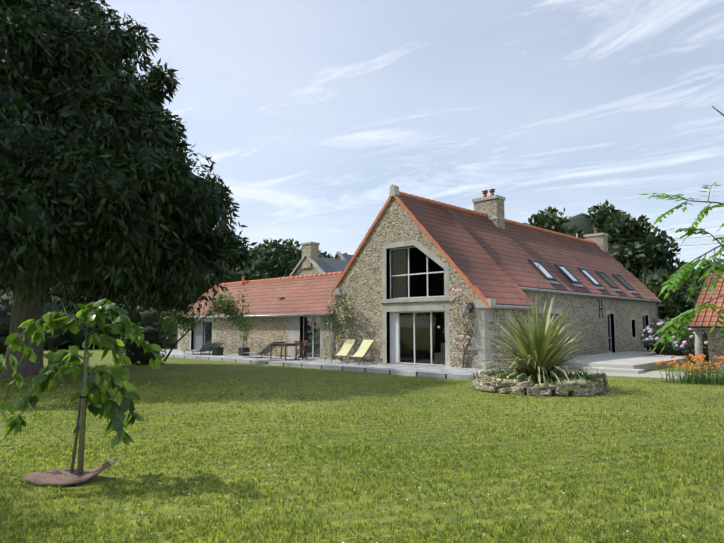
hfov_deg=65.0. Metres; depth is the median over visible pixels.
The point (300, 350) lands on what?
chair
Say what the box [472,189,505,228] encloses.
chimney
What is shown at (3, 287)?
tree
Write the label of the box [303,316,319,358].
wing door
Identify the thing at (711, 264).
tree
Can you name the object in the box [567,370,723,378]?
apron
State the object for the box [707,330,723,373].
shed walls
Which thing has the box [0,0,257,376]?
tree
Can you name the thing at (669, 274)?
tree
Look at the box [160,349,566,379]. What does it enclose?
terrace
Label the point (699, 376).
crocosmia
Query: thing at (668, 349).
hydrangea
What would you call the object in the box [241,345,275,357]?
lounger
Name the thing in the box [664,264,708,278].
tree
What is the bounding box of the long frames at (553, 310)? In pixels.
[531,307,650,352]
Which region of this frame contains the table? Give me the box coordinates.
[269,343,296,359]
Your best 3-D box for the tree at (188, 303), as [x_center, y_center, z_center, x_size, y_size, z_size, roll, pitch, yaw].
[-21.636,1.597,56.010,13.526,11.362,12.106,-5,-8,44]
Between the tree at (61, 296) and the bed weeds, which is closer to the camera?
the bed weeds
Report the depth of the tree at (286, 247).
73.65 m
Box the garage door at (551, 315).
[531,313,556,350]
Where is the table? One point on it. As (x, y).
(281, 345)
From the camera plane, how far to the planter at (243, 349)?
29.53 m
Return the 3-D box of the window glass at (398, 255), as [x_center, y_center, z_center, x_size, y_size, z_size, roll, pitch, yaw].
[1.583,0.090,23.812,0.765,2.030,0.050,-5,-8,44]
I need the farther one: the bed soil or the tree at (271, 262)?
the tree at (271, 262)
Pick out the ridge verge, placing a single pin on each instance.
(479, 293)
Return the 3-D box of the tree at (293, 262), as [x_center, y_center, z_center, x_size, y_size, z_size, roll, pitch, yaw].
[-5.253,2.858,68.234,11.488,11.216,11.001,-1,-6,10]
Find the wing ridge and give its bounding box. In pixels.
[179,271,342,313]
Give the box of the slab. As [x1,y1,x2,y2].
[556,351,694,370]
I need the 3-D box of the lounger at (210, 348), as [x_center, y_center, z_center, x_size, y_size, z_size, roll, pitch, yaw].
[-8.606,4.272,31.628,1.962,0.646,0.630,-4,-7,34]
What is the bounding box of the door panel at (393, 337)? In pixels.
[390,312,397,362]
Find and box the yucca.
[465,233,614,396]
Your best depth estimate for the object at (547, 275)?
26.72 m
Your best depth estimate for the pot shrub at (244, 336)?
29.71 m
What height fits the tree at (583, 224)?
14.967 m
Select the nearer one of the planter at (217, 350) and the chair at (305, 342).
the chair at (305, 342)
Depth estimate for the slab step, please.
20.56 m
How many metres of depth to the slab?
24.20 m
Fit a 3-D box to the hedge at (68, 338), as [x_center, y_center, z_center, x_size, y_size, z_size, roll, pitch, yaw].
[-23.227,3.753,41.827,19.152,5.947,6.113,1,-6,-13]
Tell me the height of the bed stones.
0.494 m
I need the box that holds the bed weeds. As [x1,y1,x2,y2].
[473,366,605,385]
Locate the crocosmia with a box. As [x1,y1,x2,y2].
[656,354,723,384]
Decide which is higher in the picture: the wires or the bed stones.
the wires
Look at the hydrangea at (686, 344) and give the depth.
25.44 m
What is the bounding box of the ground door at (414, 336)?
[398,311,444,365]
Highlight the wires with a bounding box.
[610,235,722,246]
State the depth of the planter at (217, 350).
29.98 m
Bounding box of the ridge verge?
[330,191,660,310]
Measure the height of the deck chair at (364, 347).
1.006 m
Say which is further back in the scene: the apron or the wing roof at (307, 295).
the wing roof at (307, 295)
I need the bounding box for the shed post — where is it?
[691,328,720,372]
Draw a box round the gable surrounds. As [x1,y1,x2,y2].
[380,240,493,368]
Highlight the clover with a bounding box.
[8,386,719,542]
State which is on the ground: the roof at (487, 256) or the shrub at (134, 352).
the shrub at (134, 352)
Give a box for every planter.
[212,347,222,354]
[238,347,249,355]
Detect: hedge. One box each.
[0,286,177,349]
[0,297,61,355]
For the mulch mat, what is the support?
on the ground
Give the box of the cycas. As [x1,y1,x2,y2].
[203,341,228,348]
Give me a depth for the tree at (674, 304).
41.40 m
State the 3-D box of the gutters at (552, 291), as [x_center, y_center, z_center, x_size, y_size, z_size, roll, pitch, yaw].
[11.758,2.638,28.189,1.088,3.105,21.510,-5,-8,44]
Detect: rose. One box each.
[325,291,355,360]
[438,288,473,367]
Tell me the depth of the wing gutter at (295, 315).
27.71 m
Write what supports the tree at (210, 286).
on the ground
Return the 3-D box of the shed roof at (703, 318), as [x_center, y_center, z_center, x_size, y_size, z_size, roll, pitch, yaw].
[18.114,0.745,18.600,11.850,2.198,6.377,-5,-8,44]
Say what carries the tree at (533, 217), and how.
on the ground
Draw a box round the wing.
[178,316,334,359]
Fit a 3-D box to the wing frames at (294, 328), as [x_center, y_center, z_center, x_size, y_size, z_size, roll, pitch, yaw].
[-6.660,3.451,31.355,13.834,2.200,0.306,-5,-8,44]
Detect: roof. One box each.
[176,274,341,317]
[396,194,659,305]
[687,272,723,327]
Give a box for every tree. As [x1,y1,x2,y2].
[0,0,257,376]
[0,284,16,296]
[45,284,76,301]
[77,285,170,310]
[156,289,256,364]
[161,283,198,310]
[169,262,224,310]
[206,263,268,288]
[223,243,294,278]
[254,238,301,262]
[278,250,332,276]
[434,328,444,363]
[523,213,562,227]
[533,199,654,255]
[597,223,694,278]
[636,270,690,278]
[639,265,723,319]
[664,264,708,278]
[695,260,723,270]
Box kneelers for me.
[330,184,495,307]
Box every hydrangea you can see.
[640,318,687,355]
[672,328,708,362]
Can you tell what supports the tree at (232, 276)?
on the ground
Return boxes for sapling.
[0,298,164,475]
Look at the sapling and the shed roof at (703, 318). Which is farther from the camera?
the shed roof at (703, 318)
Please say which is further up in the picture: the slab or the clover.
the slab
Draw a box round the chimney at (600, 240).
[584,228,607,252]
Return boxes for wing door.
[204,321,211,351]
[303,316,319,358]
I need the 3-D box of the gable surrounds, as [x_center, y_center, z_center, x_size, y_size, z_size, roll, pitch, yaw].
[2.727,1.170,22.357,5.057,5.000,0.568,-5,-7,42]
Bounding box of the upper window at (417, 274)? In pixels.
[390,246,443,298]
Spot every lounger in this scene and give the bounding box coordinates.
[184,343,215,354]
[192,343,222,353]
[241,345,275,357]
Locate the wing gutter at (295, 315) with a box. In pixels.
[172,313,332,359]
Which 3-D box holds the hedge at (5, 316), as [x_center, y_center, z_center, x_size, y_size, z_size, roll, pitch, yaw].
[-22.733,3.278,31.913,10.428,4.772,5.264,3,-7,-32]
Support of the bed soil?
on the ground
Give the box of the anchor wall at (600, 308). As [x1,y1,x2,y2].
[599,299,602,317]
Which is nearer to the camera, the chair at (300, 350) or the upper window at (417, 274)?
the upper window at (417, 274)
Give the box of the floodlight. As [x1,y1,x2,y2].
[465,303,473,312]
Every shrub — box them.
[119,322,166,364]
[238,320,250,347]
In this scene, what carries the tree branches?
on the ground
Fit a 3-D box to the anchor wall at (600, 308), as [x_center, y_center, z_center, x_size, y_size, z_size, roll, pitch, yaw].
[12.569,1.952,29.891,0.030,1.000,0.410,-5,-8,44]
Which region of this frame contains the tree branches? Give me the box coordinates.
[639,106,723,352]
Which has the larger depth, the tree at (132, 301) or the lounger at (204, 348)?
the tree at (132, 301)
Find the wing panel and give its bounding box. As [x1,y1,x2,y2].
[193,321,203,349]
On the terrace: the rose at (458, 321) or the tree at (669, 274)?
the rose at (458, 321)
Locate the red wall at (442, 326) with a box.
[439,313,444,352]
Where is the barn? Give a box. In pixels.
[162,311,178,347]
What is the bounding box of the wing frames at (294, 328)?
[177,316,322,358]
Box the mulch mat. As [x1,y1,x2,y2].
[24,457,117,485]
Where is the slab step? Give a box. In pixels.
[560,365,644,373]
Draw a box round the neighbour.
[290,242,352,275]
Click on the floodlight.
(469, 307)
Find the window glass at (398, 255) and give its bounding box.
[392,249,406,297]
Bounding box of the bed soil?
[489,377,570,395]
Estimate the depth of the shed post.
20.26 m
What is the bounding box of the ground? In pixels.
[0,347,723,542]
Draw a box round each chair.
[294,340,306,360]
[297,340,307,358]
[330,338,358,362]
[347,339,376,364]
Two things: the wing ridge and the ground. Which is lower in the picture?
the ground
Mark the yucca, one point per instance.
(538, 355)
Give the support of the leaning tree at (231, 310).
on the ground
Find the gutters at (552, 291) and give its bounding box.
[491,286,661,318]
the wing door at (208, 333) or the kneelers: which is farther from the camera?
the wing door at (208, 333)
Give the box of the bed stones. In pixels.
[471,370,608,396]
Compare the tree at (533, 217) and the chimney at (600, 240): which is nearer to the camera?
the chimney at (600, 240)
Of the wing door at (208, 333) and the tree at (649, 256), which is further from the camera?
the tree at (649, 256)

